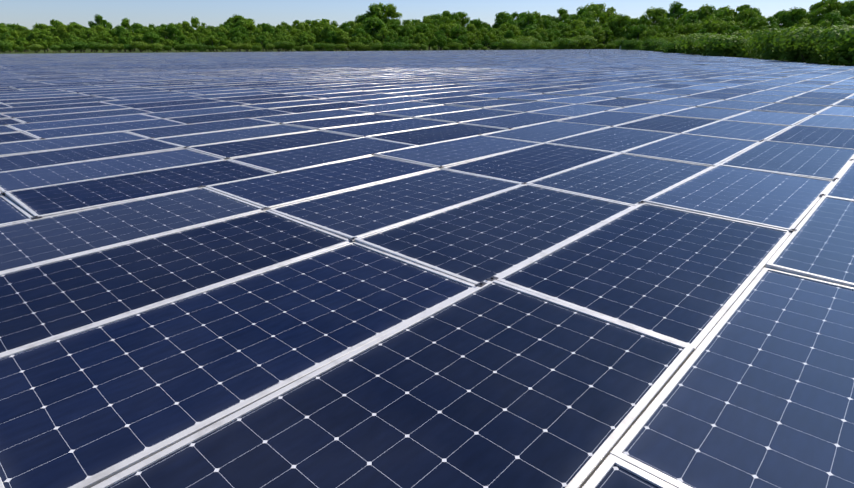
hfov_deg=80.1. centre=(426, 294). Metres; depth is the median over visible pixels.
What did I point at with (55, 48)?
bush
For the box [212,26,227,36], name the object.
tree
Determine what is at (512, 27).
tree
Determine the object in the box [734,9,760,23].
tree
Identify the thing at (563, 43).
bush
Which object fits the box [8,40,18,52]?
tree
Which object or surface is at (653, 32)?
tree
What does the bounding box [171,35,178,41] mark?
tree
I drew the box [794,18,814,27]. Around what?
tree
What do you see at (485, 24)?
tree
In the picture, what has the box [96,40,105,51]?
tree
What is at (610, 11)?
tree
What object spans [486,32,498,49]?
tree
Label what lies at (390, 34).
tree
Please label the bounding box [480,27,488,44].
tree
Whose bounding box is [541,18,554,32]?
tree
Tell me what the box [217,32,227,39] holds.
tree
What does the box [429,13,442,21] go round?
tree
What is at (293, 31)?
tree
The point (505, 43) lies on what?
bush
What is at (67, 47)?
bush
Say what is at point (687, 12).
tree
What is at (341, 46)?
bush
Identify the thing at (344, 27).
tree
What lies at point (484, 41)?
tree
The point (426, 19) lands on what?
tree
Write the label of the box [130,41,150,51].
bush
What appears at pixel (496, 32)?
tree
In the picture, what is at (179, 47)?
bush
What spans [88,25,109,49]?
tree
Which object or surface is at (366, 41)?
tree
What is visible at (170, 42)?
tree
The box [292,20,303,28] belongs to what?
tree
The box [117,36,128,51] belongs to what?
tree
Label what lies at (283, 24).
tree
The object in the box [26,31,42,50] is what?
tree
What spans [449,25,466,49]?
tree
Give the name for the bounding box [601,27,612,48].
tree
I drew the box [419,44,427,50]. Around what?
bush
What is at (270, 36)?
tree
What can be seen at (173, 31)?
tree
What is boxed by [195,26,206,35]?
tree
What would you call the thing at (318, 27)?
tree
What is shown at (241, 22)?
tree
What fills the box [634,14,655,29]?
tree
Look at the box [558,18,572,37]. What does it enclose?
tree
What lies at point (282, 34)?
tree
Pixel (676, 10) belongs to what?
tree
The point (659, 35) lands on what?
tree
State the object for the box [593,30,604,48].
tree
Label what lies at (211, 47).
bush
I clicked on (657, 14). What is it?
tree
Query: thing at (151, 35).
tree
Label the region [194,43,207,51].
bush
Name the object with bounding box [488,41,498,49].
bush
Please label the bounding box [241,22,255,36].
tree
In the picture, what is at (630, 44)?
bush
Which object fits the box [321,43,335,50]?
bush
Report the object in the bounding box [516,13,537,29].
tree
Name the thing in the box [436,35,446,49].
tree
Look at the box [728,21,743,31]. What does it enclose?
tree
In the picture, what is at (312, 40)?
tree
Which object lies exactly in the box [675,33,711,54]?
bush
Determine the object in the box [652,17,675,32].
tree
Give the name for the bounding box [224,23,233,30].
tree
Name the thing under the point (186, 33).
tree
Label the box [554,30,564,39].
tree
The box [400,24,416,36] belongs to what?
tree
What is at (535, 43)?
bush
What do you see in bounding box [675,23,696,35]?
tree
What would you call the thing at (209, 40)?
tree
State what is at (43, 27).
tree
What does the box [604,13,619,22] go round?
tree
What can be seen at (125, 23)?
tree
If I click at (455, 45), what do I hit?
bush
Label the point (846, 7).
tree
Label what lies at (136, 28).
tree
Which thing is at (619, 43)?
bush
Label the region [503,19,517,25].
tree
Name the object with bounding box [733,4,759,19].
tree
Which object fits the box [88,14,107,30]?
tree
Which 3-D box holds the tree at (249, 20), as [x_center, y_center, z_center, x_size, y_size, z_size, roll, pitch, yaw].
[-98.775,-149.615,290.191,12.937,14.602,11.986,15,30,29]
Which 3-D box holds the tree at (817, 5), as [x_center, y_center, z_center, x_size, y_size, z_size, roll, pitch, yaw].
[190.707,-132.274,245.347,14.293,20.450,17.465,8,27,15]
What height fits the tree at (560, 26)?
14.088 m
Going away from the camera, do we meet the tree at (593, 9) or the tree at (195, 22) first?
the tree at (195, 22)
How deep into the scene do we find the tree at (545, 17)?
320.81 m
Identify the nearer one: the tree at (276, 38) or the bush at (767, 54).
the bush at (767, 54)
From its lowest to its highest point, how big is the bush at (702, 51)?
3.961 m
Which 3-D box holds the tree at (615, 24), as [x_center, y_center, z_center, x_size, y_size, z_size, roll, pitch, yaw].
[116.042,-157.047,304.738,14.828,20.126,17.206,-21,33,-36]
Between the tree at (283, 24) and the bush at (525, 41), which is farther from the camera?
the tree at (283, 24)
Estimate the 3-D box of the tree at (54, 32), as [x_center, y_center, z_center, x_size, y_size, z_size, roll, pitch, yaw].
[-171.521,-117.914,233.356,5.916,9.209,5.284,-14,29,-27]
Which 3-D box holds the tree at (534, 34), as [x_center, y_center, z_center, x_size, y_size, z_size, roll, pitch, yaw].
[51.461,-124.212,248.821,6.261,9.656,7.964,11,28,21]
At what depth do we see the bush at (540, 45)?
211.92 m
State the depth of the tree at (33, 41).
172.85 m
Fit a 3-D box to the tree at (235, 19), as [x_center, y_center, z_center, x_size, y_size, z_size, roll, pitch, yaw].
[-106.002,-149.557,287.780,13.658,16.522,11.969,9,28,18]
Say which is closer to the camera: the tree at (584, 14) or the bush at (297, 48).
the bush at (297, 48)
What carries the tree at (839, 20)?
on the ground
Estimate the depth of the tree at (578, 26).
293.92 m
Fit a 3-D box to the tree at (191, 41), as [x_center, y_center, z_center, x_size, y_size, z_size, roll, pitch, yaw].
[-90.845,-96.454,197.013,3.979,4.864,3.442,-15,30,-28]
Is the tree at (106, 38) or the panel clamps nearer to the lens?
the panel clamps
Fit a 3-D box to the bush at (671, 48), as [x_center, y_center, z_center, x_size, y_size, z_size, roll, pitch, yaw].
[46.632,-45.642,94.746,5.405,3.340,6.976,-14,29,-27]
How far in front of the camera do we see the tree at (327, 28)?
213.47 m
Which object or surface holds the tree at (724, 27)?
on the ground
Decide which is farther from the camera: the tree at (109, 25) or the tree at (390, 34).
the tree at (109, 25)
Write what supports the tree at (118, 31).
on the ground
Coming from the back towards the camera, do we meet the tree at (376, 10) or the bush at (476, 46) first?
the tree at (376, 10)
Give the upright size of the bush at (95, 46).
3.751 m
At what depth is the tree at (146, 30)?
206.64 m
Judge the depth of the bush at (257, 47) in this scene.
195.52 m
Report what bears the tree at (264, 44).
on the ground
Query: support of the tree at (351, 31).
on the ground
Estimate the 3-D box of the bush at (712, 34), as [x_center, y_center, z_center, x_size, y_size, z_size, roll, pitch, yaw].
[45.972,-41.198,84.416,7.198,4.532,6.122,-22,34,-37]
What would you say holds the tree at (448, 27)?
on the ground
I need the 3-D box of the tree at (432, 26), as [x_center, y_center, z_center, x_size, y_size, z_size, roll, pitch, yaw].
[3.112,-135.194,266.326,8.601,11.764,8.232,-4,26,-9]
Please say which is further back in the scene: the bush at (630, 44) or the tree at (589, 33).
the tree at (589, 33)
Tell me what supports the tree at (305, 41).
on the ground
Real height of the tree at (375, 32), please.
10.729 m
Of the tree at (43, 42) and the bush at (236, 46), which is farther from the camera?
the bush at (236, 46)
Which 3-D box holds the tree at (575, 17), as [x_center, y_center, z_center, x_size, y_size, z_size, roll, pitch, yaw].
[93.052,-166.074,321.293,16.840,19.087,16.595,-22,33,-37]
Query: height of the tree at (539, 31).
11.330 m
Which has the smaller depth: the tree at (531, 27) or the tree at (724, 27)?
the tree at (724, 27)
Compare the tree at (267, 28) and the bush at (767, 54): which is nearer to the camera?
the bush at (767, 54)
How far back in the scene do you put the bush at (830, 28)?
44.95 m
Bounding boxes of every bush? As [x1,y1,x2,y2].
[0,40,14,52]
[15,46,25,52]
[26,44,45,52]
[49,45,60,52]
[59,43,74,51]
[71,41,87,52]
[84,42,103,52]
[102,43,114,51]
[112,44,124,51]
[123,44,133,51]
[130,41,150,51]
[146,43,163,51]
[163,45,171,50]
[174,44,185,51]
[181,43,195,51]
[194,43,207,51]
[206,45,214,51]
[215,45,227,51]
[228,43,242,51]
[240,43,251,51]
[251,45,261,50]
[265,43,274,51]
[273,41,283,51]
[280,40,295,51]
[293,46,302,51]
[300,45,314,51]
[313,43,324,50]
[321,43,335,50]
[336,44,347,50]
[348,42,363,50]
[358,44,370,50]
[369,43,383,50]
[383,42,391,50]
[390,42,404,50]
[402,43,410,50]
[411,43,419,49]
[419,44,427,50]
[445,42,463,49]
[461,43,468,49]
[469,43,481,49]
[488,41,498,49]
[497,39,517,49]
[515,39,534,49]
[517,36,533,41]
[517,42,531,49]
[529,38,538,49]
[536,43,545,49]
[538,41,553,49]
[553,38,573,49]
[568,39,579,48]
[571,35,596,48]
[597,43,604,48]
[605,43,616,48]
[615,39,626,48]
[619,38,642,49]
[641,37,664,50]
[647,40,665,51]
[661,40,687,53]
[666,33,691,43]
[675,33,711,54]
[685,31,719,54]
[692,33,747,56]
[693,33,728,54]
[721,35,755,58]
[726,29,767,40]
[743,41,772,59]
[747,25,806,60]
[770,26,845,62]
[772,28,829,62]
[773,23,853,45]
[797,35,839,65]
[811,24,853,65]
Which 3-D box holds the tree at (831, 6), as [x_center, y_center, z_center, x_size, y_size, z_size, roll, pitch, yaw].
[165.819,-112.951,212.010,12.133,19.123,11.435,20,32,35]
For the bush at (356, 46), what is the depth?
201.44 m
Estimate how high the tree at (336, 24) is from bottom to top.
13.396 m
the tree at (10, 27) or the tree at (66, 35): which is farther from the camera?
the tree at (10, 27)
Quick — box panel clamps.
[1,61,853,286]
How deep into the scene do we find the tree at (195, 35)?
214.94 m
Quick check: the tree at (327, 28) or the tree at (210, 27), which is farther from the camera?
the tree at (210, 27)
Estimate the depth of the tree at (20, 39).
178.52 m
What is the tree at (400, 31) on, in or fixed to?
on the ground
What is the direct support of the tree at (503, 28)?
on the ground
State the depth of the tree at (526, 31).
255.20 m
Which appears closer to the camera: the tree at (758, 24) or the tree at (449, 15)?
the tree at (758, 24)
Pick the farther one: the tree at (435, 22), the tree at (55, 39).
the tree at (435, 22)
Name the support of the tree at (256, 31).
on the ground
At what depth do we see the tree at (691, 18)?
215.79 m
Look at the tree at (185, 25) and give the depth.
274.82 m
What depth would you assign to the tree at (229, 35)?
242.25 m
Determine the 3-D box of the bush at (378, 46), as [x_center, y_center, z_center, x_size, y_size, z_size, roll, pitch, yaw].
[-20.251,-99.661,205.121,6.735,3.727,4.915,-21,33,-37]
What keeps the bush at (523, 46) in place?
on the ground
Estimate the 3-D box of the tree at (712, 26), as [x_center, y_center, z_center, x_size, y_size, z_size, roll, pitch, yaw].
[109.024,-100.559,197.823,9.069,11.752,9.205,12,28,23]
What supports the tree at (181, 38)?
on the ground
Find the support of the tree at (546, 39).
on the ground
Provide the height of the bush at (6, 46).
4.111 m
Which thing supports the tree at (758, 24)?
on the ground
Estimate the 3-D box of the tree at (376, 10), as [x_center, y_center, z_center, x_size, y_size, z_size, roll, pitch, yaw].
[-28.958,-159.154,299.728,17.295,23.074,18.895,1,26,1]
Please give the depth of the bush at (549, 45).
227.32 m
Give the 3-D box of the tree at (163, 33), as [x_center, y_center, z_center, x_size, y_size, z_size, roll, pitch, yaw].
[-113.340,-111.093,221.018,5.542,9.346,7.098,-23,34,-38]
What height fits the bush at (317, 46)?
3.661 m
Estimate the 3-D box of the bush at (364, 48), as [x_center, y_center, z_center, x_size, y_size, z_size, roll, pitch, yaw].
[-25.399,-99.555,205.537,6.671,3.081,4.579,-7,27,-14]
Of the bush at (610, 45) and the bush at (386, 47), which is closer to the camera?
the bush at (386, 47)
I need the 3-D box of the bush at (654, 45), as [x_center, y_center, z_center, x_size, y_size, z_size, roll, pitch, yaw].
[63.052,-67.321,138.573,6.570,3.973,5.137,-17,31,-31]
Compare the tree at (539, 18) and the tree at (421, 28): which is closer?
the tree at (421, 28)
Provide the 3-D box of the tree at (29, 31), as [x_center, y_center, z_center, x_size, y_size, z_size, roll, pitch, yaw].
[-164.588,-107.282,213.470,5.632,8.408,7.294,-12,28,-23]
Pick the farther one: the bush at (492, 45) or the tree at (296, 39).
the bush at (492, 45)
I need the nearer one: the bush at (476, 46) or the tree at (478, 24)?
the bush at (476, 46)
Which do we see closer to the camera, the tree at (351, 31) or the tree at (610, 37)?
the tree at (351, 31)
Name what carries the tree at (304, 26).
on the ground
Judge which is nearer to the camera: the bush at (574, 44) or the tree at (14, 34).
the tree at (14, 34)
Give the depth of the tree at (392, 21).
275.02 m
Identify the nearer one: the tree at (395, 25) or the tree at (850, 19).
the tree at (850, 19)
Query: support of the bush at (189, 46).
on the ground
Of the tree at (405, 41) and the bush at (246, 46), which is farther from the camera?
the tree at (405, 41)
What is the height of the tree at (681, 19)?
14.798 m
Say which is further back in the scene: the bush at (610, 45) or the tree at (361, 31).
the bush at (610, 45)
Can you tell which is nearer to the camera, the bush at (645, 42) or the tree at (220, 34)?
the bush at (645, 42)
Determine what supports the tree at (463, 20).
on the ground
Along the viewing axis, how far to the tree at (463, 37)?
223.19 m
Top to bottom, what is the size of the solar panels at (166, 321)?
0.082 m
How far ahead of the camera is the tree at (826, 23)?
186.59 m
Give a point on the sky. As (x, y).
(26, 13)
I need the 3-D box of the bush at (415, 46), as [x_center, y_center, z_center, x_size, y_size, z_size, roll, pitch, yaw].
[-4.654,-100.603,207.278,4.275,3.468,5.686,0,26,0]
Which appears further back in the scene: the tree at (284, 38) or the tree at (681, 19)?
the tree at (681, 19)
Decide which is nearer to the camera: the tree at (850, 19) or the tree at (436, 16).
the tree at (850, 19)
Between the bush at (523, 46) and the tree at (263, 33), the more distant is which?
the tree at (263, 33)
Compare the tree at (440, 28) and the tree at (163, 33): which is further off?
the tree at (440, 28)
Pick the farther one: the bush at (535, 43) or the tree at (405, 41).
the bush at (535, 43)
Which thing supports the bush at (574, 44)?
on the ground
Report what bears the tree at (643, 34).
on the ground
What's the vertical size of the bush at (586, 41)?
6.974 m
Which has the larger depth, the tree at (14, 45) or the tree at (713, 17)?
the tree at (713, 17)
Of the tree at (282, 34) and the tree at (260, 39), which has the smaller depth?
the tree at (260, 39)
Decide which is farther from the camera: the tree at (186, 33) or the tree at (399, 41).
the tree at (186, 33)
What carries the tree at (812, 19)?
on the ground
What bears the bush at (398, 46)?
on the ground
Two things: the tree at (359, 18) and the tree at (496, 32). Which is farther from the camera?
the tree at (359, 18)
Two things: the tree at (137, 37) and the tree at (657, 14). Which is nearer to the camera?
the tree at (137, 37)
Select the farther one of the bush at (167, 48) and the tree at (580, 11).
the tree at (580, 11)
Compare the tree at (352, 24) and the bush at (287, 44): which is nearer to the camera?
the bush at (287, 44)
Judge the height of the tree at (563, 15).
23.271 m
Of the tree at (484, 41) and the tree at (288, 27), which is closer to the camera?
the tree at (484, 41)
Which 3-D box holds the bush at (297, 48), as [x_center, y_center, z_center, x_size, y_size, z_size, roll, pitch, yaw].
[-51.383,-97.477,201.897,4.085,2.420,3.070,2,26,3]
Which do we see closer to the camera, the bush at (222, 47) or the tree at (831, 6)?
the bush at (222, 47)
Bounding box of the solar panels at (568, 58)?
[0,49,853,72]
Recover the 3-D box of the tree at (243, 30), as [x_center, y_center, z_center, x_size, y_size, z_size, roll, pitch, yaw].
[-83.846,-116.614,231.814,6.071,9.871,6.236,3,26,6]
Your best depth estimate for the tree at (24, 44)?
170.44 m
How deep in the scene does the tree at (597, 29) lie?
290.40 m
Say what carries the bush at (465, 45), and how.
on the ground
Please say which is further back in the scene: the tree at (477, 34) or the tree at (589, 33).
the tree at (589, 33)
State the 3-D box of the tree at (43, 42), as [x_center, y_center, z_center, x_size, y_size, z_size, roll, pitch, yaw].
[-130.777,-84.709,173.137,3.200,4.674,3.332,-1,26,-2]
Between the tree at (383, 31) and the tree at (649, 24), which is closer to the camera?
the tree at (383, 31)
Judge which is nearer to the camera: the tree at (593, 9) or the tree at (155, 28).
the tree at (155, 28)
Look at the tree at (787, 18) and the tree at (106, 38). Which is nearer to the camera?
the tree at (106, 38)
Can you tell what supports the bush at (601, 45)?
on the ground
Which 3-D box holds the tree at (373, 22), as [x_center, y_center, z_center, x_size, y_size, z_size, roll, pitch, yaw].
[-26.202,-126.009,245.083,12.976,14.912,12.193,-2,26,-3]
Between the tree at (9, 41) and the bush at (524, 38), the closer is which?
the tree at (9, 41)
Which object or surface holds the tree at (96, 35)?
on the ground
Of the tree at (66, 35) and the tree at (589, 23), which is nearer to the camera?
the tree at (66, 35)
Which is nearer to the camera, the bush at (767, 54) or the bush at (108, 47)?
the bush at (767, 54)
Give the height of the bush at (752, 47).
3.009 m
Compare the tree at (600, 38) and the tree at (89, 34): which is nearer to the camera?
the tree at (89, 34)
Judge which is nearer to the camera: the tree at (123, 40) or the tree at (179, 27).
the tree at (123, 40)
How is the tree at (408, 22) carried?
on the ground
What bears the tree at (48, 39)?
on the ground
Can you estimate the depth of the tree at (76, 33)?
207.68 m
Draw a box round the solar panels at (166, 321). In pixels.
[0,67,853,487]
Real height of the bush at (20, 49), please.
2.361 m
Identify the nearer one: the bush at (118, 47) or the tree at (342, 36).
the bush at (118, 47)
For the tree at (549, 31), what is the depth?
265.06 m
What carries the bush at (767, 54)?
on the ground
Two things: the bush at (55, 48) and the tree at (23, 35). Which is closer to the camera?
the bush at (55, 48)
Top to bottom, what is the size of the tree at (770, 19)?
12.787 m
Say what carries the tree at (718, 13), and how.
on the ground
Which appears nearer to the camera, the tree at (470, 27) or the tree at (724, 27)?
the tree at (724, 27)
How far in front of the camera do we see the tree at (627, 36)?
245.47 m
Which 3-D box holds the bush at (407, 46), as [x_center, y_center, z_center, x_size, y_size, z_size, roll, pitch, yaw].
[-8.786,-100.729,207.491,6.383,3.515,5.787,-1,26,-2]
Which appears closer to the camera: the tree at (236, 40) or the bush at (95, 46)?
the bush at (95, 46)
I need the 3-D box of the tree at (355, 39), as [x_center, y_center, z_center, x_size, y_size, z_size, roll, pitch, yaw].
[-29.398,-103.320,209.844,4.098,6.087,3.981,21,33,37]
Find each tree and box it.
[0,27,7,33]
[3,39,13,52]
[5,30,19,51]
[6,23,15,30]
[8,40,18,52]
[13,25,28,36]
[14,30,26,39]
[15,37,27,51]
[19,41,28,52]
[26,28,39,34]
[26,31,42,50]
[29,38,37,52]
[32,23,50,34]
[35,30,50,50]
[36,38,47,52]
[43,37,54,48]
[48,19,67,33]
[49,26,60,38]
[49,36,62,51]
[56,24,70,40]
[62,33,69,38]
[64,23,84,36]
[68,37,75,52]
[70,30,81,37]
[76,38,86,51]
[80,30,95,51]
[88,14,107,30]
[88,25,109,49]
[93,31,106,42]
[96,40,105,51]
[99,33,111,51]
[107,22,116,30]
[111,25,130,40]
[112,36,118,50]
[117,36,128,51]
[120,31,133,39]
[121,18,132,30]
[130,34,147,51]
[131,22,144,33]
[139,27,156,42]
[141,32,159,51]
[153,26,160,34]
[158,27,170,39]
[165,24,182,38]
[165,40,173,45]
[167,23,184,33]
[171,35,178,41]
[176,21,192,33]
[177,35,187,51]
[183,31,192,38]
[186,39,197,51]
[190,16,206,33]
[190,32,201,40]
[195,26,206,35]
[205,35,218,51]
[206,25,214,31]
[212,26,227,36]
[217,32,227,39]
[219,38,229,51]
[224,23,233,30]
[225,31,233,39]
[226,14,245,28]
[229,27,246,51]
[232,37,242,51]
[233,19,247,27]
[240,27,248,49]
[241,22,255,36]
[245,18,256,27]
[249,37,256,45]
[253,28,261,35]
[255,35,267,50]
[258,32,271,50]
[261,23,275,36]
[262,41,267,51]
[267,33,274,50]
[272,34,279,50]
[274,32,288,50]
[280,21,288,26]
[280,36,287,51]
[281,25,292,31]
[289,28,302,37]
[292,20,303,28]
[292,36,301,46]
[294,22,310,33]
[301,36,309,51]
[304,19,313,31]
[304,35,314,45]
[310,19,329,50]
[319,24,335,50]
[324,31,338,45]
[330,20,339,28]
[334,30,349,50]
[339,22,351,32]
[348,21,357,27]
[348,28,356,48]
[350,36,359,42]
[351,28,365,36]
[354,14,365,23]
[359,16,385,37]
[364,2,388,26]
[364,38,372,47]
[372,26,385,48]
[378,27,387,42]
[382,3,401,24]
[383,36,393,49]
[386,19,401,27]
[386,31,397,50]
[391,21,402,31]
[394,27,403,37]
[395,36,403,50]
[398,37,408,50]
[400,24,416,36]
[402,19,419,35]
[402,28,412,40]
[413,32,425,50]
[414,23,429,48]
[422,15,432,28]
[424,30,436,49]
[428,24,437,34]
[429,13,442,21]
[429,37,438,46]
[431,19,444,28]
[432,24,449,38]
[434,30,447,49]
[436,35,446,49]
[439,16,457,25]
[442,10,458,22]
[442,23,450,36]
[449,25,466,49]
[455,11,470,26]
[457,34,467,43]
[466,23,477,48]
[466,31,474,49]
[469,18,483,30]
[469,35,478,49]
[472,31,482,39]
[480,22,490,29]
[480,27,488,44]
[481,35,490,47]
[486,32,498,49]
[490,28,501,49]
[492,12,512,28]
[498,23,507,35]
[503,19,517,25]
[504,24,518,35]
[504,30,514,38]
[511,12,518,20]
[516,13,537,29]
[520,24,535,35]
[521,28,531,36]
[529,30,538,39]
[532,11,543,29]
[536,27,547,39]
[540,33,548,41]
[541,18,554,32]
[542,14,554,24]
[545,28,557,42]
[551,8,568,24]
[553,23,571,36]
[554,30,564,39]
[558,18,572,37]
[559,25,570,37]
[566,30,579,38]
[567,6,586,17]
[568,15,587,20]
[569,19,585,30]
[574,23,584,30]
[575,4,605,20]
[575,28,589,37]
[580,10,601,25]
[582,18,596,28]
[585,30,593,36]
[592,26,601,42]
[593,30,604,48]
[594,3,615,25]
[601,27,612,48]
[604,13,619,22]
[606,34,613,48]
[607,13,630,48]
[617,26,625,38]
[623,17,639,36]
[624,24,634,49]
[630,24,648,40]
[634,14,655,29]
[639,31,647,39]
[643,29,657,39]
[644,6,666,29]
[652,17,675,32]
[652,32,668,40]
[658,25,674,36]
[666,1,687,19]
[670,19,683,32]
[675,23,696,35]
[676,12,691,23]
[678,10,700,20]
[683,13,701,24]
[695,4,715,22]
[696,28,708,35]
[697,19,719,33]
[700,14,721,22]
[712,5,736,17]
[714,8,730,21]
[718,22,731,34]
[720,25,740,34]
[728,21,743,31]
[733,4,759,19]
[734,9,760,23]
[740,17,759,29]
[748,8,761,15]
[750,17,768,32]
[765,16,779,29]
[767,22,779,29]
[772,10,785,23]
[777,7,809,28]
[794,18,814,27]
[806,10,819,25]
[809,0,837,15]
[815,0,841,23]
[816,21,833,30]
[818,11,847,26]
[836,0,853,17]
[843,15,853,27]
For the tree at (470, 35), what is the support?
on the ground
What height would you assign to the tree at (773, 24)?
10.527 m
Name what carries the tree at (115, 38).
on the ground
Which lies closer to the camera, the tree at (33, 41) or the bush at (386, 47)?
the tree at (33, 41)
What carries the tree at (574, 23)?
on the ground
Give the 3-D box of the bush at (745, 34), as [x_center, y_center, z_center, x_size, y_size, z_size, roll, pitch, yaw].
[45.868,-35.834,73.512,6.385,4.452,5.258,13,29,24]
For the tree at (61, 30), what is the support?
on the ground
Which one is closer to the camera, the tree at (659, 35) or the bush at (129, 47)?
the bush at (129, 47)
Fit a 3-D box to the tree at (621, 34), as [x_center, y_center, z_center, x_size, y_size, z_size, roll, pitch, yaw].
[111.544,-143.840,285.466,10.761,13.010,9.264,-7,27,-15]
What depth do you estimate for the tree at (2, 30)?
207.78 m
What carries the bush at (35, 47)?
on the ground
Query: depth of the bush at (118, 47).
181.52 m
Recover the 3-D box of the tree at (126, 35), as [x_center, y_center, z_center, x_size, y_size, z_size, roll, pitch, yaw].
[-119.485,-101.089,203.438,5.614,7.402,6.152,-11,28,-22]
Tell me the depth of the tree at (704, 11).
266.38 m
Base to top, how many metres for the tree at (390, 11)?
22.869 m
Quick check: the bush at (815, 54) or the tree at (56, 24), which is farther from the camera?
the tree at (56, 24)
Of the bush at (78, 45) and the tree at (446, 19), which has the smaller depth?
the bush at (78, 45)
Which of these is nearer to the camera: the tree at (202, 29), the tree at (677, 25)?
the tree at (677, 25)
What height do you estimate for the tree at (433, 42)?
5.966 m
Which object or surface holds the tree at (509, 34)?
on the ground
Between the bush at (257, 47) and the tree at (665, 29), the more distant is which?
the tree at (665, 29)
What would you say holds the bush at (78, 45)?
on the ground
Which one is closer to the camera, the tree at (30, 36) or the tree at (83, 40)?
the tree at (83, 40)
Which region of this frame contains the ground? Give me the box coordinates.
[0,45,786,60]
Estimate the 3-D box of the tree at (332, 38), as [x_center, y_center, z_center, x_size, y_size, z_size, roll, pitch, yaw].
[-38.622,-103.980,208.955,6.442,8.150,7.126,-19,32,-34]
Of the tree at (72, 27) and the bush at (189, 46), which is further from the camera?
the tree at (72, 27)
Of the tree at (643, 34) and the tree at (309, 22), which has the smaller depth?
the tree at (643, 34)
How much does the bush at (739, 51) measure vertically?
3.463 m
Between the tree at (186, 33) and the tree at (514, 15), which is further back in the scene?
the tree at (514, 15)
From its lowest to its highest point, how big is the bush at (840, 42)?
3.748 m
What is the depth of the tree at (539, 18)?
312.57 m
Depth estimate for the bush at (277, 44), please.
199.31 m
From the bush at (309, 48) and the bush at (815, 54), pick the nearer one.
the bush at (815, 54)
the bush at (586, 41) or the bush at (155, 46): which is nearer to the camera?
the bush at (155, 46)
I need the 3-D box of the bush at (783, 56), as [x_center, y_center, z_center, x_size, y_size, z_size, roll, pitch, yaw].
[31.460,-20.318,42.521,5.260,3.608,4.682,-15,30,-28]
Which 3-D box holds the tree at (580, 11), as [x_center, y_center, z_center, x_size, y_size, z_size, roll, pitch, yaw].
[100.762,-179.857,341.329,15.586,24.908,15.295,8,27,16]
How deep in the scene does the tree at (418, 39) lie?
209.43 m
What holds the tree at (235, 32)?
on the ground
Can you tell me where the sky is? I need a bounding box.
[0,0,851,41]
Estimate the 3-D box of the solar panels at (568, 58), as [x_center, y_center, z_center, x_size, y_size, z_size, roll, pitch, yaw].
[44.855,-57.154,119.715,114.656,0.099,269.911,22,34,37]
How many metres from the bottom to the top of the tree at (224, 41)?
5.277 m
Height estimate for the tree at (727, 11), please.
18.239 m
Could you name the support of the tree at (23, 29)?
on the ground
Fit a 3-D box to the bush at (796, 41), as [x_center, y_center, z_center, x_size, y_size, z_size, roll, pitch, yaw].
[30.999,-19.581,40.865,6.387,3.780,5.788,24,35,39]
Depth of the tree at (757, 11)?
238.97 m
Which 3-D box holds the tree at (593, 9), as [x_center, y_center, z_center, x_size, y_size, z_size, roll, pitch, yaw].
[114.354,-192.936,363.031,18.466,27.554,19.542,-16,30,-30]
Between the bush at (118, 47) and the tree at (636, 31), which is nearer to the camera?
the bush at (118, 47)
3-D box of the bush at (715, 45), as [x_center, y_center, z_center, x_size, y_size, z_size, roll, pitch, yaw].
[37.543,-31.489,65.315,5.880,3.719,5.771,-4,26,-9]
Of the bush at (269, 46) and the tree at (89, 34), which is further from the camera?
the bush at (269, 46)
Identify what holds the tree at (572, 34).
on the ground
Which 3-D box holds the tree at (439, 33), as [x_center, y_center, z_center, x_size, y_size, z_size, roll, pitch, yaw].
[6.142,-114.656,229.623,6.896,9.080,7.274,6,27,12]
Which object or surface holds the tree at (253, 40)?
on the ground
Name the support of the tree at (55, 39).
on the ground
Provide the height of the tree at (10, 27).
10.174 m
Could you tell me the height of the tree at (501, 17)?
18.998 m
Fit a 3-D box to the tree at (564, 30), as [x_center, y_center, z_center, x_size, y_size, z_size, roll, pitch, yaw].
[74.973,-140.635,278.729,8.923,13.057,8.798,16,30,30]
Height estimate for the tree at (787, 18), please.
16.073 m
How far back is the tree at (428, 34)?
236.18 m
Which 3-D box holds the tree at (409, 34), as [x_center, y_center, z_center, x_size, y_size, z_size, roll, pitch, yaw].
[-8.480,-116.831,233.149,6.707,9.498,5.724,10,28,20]
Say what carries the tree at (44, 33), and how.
on the ground
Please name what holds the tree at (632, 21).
on the ground
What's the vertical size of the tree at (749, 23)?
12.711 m
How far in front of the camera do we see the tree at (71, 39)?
176.26 m
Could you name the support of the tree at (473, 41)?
on the ground
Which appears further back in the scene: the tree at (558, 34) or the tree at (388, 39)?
the tree at (558, 34)
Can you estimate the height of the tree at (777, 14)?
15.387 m
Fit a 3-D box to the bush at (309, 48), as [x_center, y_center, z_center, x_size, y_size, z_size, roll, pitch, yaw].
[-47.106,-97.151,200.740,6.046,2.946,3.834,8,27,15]
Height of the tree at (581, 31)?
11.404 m
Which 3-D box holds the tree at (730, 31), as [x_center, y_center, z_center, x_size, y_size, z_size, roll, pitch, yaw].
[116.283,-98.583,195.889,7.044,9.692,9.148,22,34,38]
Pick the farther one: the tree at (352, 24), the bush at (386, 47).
the tree at (352, 24)
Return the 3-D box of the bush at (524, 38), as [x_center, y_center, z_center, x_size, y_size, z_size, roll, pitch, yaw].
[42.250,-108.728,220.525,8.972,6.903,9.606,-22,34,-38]
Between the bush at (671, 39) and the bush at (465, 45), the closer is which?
the bush at (671, 39)
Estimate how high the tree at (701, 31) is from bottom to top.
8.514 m

